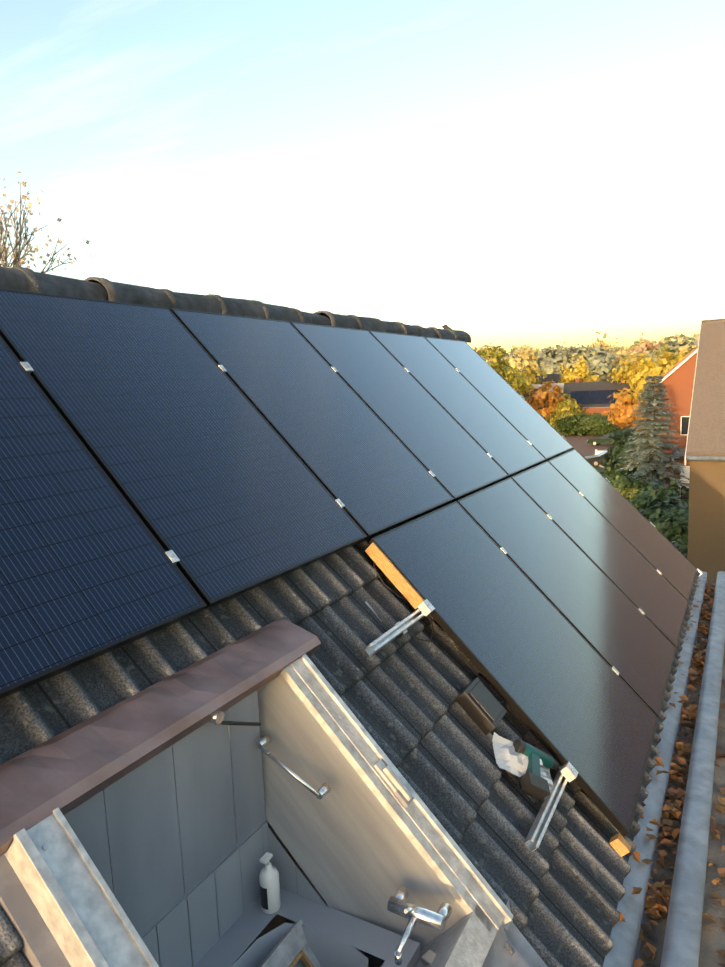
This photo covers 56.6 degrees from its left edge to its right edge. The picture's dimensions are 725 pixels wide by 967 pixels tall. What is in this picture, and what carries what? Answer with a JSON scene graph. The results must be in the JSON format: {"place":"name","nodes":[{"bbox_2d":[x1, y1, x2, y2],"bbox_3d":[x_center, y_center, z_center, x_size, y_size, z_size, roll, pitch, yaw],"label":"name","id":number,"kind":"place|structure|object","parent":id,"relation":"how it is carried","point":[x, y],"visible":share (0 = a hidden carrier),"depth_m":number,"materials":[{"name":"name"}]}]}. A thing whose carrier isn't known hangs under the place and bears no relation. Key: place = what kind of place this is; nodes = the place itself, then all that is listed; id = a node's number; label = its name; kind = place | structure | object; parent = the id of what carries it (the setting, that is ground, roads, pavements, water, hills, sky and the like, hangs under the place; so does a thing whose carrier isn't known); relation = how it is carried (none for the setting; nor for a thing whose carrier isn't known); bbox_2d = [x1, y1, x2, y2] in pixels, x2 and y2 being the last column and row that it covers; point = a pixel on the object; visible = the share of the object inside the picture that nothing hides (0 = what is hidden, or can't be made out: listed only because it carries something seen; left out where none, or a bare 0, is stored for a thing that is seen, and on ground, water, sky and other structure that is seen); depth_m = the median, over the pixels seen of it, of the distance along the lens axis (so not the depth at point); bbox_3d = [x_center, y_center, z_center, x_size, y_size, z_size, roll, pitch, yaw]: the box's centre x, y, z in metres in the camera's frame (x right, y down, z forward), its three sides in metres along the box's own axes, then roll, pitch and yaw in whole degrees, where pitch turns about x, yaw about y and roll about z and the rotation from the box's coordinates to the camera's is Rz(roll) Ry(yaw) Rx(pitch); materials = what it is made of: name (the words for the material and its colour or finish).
{"place":"outdoors","nodes":[
{"label":"outdoors","id":0,"kind":"place"},
{"bbox_2d":[0,0,724,354],"label":"sky","id":1,"kind":"structure","parent":0,"point":[540,174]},
{"bbox_2d":[564,435,683,504],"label":"paved yard and road","id":2,"kind":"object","parent":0,"point":[581,446],"visible":0.04,"depth_m":83.12,"materials":[{"name":"grey stone"}]},
{"bbox_2d":[585,450,612,466],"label":"dark grey car","id":3,"kind":"object","parent":2,"relation":"on","point":[592,460],"visible":0.4,"depth_m":62.97,"materials":[{"name":"grey paint"}]},
{"bbox_2d":[595,449,604,454],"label":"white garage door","id":4,"kind":"structure","parent":2,"relation":"on","point":[597,451],"depth_m":67.29,"materials":[{"name":"white"}]},
{"bbox_2d":[587,433,613,445],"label":"green wagon car","id":5,"kind":"object","parent":2,"relation":"on","point":[603,439],"visible":0.54,"depth_m":82.21,"materials":[{"name":"green paint"}]},
{"bbox_2d":[668,483,678,494],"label":"wheelie bin","id":6,"kind":"object","parent":2,"relation":"on","point":[674,485],"visible":0.17,"depth_m":44.58,"materials":[{"name":"black plastic"}]},
{"bbox_2d":[680,483,688,498],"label":"wheelie bin","id":7,"kind":"object","parent":2,"relation":"on","point":[685,489],"visible":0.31,"depth_m":44.33,"materials":[{"name":"black plastic"}]},
{"bbox_2d":[561,432,688,507],"bbox_3d":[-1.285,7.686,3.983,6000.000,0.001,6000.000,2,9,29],"label":"ground","id":8,"kind":"structure","parent":0,"point":[599,469],"depth_m":61.19,"materials":[{"name":"green plant"}]},
{"bbox_2d":[0,182,74,272],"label":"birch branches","id":9,"kind":"object","parent":8,"relation":"on","point":[14,262],"visible":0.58,"depth_m":23.81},
{"bbox_2d":[0,171,91,271],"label":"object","id":10,"kind":"object","parent":9,"relation":"attached to","point":[24,183],"visible":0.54,"depth_m":24.72,"materials":[{"name":"plant"}]},
{"bbox_2d":[103,719,371,966],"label":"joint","id":11,"kind":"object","parent":8,"relation":"on","point":[277,920],"depth_m":2.98,"materials":[{"name":"paint"}]},
{"bbox_2d":[0,291,699,966],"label":"roof tiles","id":12,"kind":"object","parent":11,"relation":"on","point":[562,887],"visible":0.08,"depth_m":2.69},
{"bbox_2d":[0,336,206,698],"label":"solar panel","id":13,"kind":"object","parent":12,"relation":"on","point":[89,569],"visible":1,"depth_m":2.19,"materials":[{"name":"black"}]},
{"bbox_2d":[0,618,320,855],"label":"window top cover","id":14,"kind":"object","parent":12,"relation":"on","point":[68,770],"visible":0.92,"depth_m":1.89,"materials":[{"name":"brown metal"}]},
{"bbox_2d":[0,289,366,608],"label":"solar panel","id":15,"kind":"object","parent":12,"relation":"on","point":[225,493],"visible":1,"depth_m":2.94,"materials":[{"name":"black"}]},
{"bbox_2d":[64,691,327,966],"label":"tiled wall","id":16,"kind":"structure","parent":12,"relation":"attached to","point":[173,923],"depth_m":2.09,"materials":[{"name":"tile"}]},
{"bbox_2d":[194,888,419,966],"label":"bathtub","id":17,"kind":"object","parent":16,"relation":"on","point":[330,933],"visible":0.88,"depth_m":2.21,"materials":[{"name":"grey plastic"}]},
{"bbox_2d":[259,852,280,913],"bbox_3d":[-0.323,1.379,2.333,0.069,0.200,0.069,2,9,29],"label":"shampoo bottle","id":18,"kind":"object","parent":17,"relation":"on","point":[269,883],"visible":1,"depth_m":2.31,"materials":[{"name":"white plastic"}]},
{"bbox_2d":[209,711,451,964],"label":"chrome fittings","id":19,"kind":"object","parent":16,"relation":"attached to","point":[398,904],"visible":0.94,"depth_m":2.10,"materials":[{"name":"silver metal"}]},
{"bbox_2d":[0,266,470,342],"bbox_3d":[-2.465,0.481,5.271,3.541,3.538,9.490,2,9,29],"label":"roof ridge","id":20,"kind":"structure","parent":12,"relation":"on","point":[16,278],"depth_m":4.13,"materials":[{"name":"concrete"}]},
{"bbox_2d":[5,654,512,966],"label":"window frame","id":21,"kind":"object","parent":12,"relation":"in","point":[366,837],"visible":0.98,"depth_m":2.28,"materials":[{"name":"silver metal"}]},
{"bbox_2d":[258,919,320,966],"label":"hatch sash","id":22,"kind":"object","parent":21,"relation":"attached to","point":[291,948],"visible":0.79,"depth_m":2.19,"materials":[{"name":"grey metal"}]},
{"bbox_2d":[0,854,547,966],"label":"flashing","id":23,"kind":"object","parent":12,"relation":"on","point":[41,948],"visible":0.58,"depth_m":1.49,"materials":[{"name":"grey metal"}]},
{"bbox_2d":[170,308,453,539],"bbox_3d":[-0.253,-0.432,4.065,0.035,1.722,1.134,-49,-16,26],"label":"solar panel","id":24,"kind":"object","parent":12,"relation":"on","point":[358,458],"visible":0.88,"depth_m":3.96,"materials":[{"name":"glass"}]},
{"bbox_2d":[20,362,661,851],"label":"rails and clamps","id":25,"kind":"object","parent":12,"relation":"attached to","point":[562,778],"visible":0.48,"depth_m":2.91,"materials":[{"name":"metal"}]},
{"bbox_2d":[290,322,508,501],"bbox_3d":[0.313,-0.595,5.057,0.035,1.722,1.134,-49,-16,26],"label":"solar panel","id":26,"kind":"object","parent":12,"relation":"on","point":[417,419],"visible":0.85,"depth_m":4.97,"materials":[{"name":"glass"}]},
{"bbox_2d":[369,330,545,477],"bbox_3d":[0.879,-0.757,6.050,0.035,1.722,1.134,-49,-16,26],"label":"solar panel","id":27,"kind":"object","parent":12,"relation":"on","point":[469,408],"visible":0.77,"depth_m":5.97,"materials":[{"name":"glass"}]},
{"bbox_2d":[455,677,506,734],"bbox_3d":[0.554,0.990,3.058,0.200,0.073,0.241,48,27,14],"label":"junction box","id":28,"kind":"object","parent":12,"relation":"attached to","point":[479,703],"visible":0.98,"depth_m":2.97,"materials":[{"name":"black plastic"}]},
{"bbox_2d":[365,542,630,856],"bbox_3d":[0.591,0.954,3.135,0.086,1.752,0.040,-49,-16,26],"label":"wooden batten","id":29,"kind":"object","parent":12,"relation":"attached to","point":[619,844],"visible":0.96,"depth_m":3.28,"materials":[{"name":"brown wood"}]},
{"bbox_2d":[425,337,572,460],"bbox_3d":[1.444,-0.920,7.042,0.035,1.722,1.134,-49,-16,26],"label":"solar panel","id":30,"kind":"object","parent":12,"relation":"on","point":[527,421],"visible":0.79,"depth_m":6.97,"materials":[{"name":"glass"}]},
{"bbox_2d":[368,501,658,836],"bbox_3d":[0.870,0.827,3.630,0.037,1.722,1.134,-49,-16,26],"label":"solar panel","id":31,"kind":"object","parent":12,"relation":"attached to","point":[562,688],"visible":1,"depth_m":3.49,"materials":[{"name":"black glass"}]},
{"bbox_2d":[373,561,528,728],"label":"solar cables","id":32,"kind":"object","parent":31,"relation":"on","point":[504,706],"visible":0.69,"depth_m":3.23,"materials":[{"name":"black plastic"}]},
{"bbox_2d":[492,732,556,794],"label":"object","id":33,"kind":"object","parent":12,"relation":"on","point":[509,758],"visible":0.5,"depth_m":2.89,"materials":[{"name":"white plastic"}]},
{"bbox_2d":[513,739,561,799],"bbox_3d":[0.746,1.220,2.917,0.067,0.250,0.336,-49,-16,26],"label":"cordless drill","id":34,"kind":"object","parent":12,"relation":"on","point":[533,783],"visible":0.81,"depth_m":2.86,"materials":[{"name":"teal plastic"}]},
{"bbox_2d":[457,477,676,716],"bbox_3d":[1.436,0.664,4.623,0.037,1.722,1.134,-49,-16,26],"label":"solar panel","id":35,"kind":"object","parent":12,"relation":"attached to","point":[605,616],"visible":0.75,"depth_m":4.53,"materials":[{"name":"black glass"}]},
{"bbox_2d":[442,324,702,576],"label":"verge tiles","id":36,"kind":"object","parent":12,"relation":"attached to","point":[445,326],"visible":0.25,"depth_m":7.64,"materials":[{"name":"concrete"}]},
{"bbox_2d":[511,461,687,646],"bbox_3d":[2.002,0.501,5.615,0.037,1.722,1.134,-49,-16,26],"label":"solar panel","id":37,"kind":"object","parent":12,"relation":"attached to","point":[618,559],"visible":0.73,"depth_m":5.53,"materials":[{"name":"black glass"}]},
{"bbox_2d":[548,449,696,600],"bbox_3d":[2.568,0.338,6.608,0.037,1.722,1.134,-49,-16,26],"label":"solar panel","id":38,"kind":"object","parent":12,"relation":"attached to","point":[644,537],"visible":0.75,"depth_m":6.53,"materials":[{"name":"black glass"}]},
{"bbox_2d":[603,571,724,966],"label":"eave gutter","id":39,"kind":"object","parent":12,"relation":"attached to","point":[677,934],"visible":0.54,"depth_m":3.26,"materials":[{"name":"metal"}]},
{"bbox_2d":[618,577,724,966],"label":"fallen leaves","id":40,"kind":"object","parent":39,"relation":"in","point":[661,890],"visible":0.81,"depth_m":3.44,"materials":[{"name":"brown plant"}]},
{"bbox_2d":[523,371,559,397],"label":"house","id":41,"kind":"structure","parent":8,"relation":"on","point":[554,377],"depth_m":132.51,"materials":[{"name":"grey brick"}]},
{"bbox_2d":[529,378,601,409],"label":"house","id":42,"kind":"structure","parent":8,"relation":"on","point":[560,385],"depth_m":115.47,"materials":[{"name":"orange brick"}]},
{"bbox_2d":[474,343,692,428],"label":"autumn trees","id":43,"kind":"object","parent":8,"relation":"on","point":[623,412],"materials":[{"name":"yellow plant"}]},
{"bbox_2d":[473,332,698,380],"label":"tree line","id":44,"kind":"object","parent":8,"relation":"on","point":[605,358],"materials":[{"name":"plant"}]},
{"bbox_2d":[563,376,652,429],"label":"solar roof","id":45,"kind":"structure","parent":8,"relation":"on","point":[591,397],"depth_m":108.20,"materials":[{"name":"black glass"}]},
{"bbox_2d":[544,410,688,557],"bbox_3d":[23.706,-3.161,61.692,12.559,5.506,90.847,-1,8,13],"label":"shrub","id":46,"kind":"object","parent":8,"relation":"on","point":[668,509],"depth_m":41.79,"materials":[{"name":"green plant"}]},
{"bbox_2d":[617,375,688,490],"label":"spruce","id":47,"kind":"object","parent":8,"relation":"on","point":[649,392],"depth_m":43.97,"materials":[{"name":"green plant"}]},
{"bbox_2d":[654,346,697,483],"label":"house","id":48,"kind":"structure","parent":8,"relation":"on","point":[678,380],"depth_m":50.23,"materials":[{"name":"brick"}]},
{"bbox_2d":[670,447,689,496],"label":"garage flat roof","id":49,"kind":"structure","parent":8,"relation":"on","point":[681,459],"depth_m":45.41,"materials":[{"name":"grey brick"}]},
{"bbox_2d":[685,319,724,581],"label":"building","id":50,"kind":"structure","parent":8,"relation":"on","point":[705,451],"depth_m":16.18,"materials":[{"name":"plaster"},{"name":"roof tile"},{"name":"glass"}]},
{"bbox_2d":[699,646,724,966],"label":"flat roof","id":51,"kind":"structure","parent":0,"point":[712,942],"depth_m":2.97,"materials":[{"name":"concrete"}]}
]}

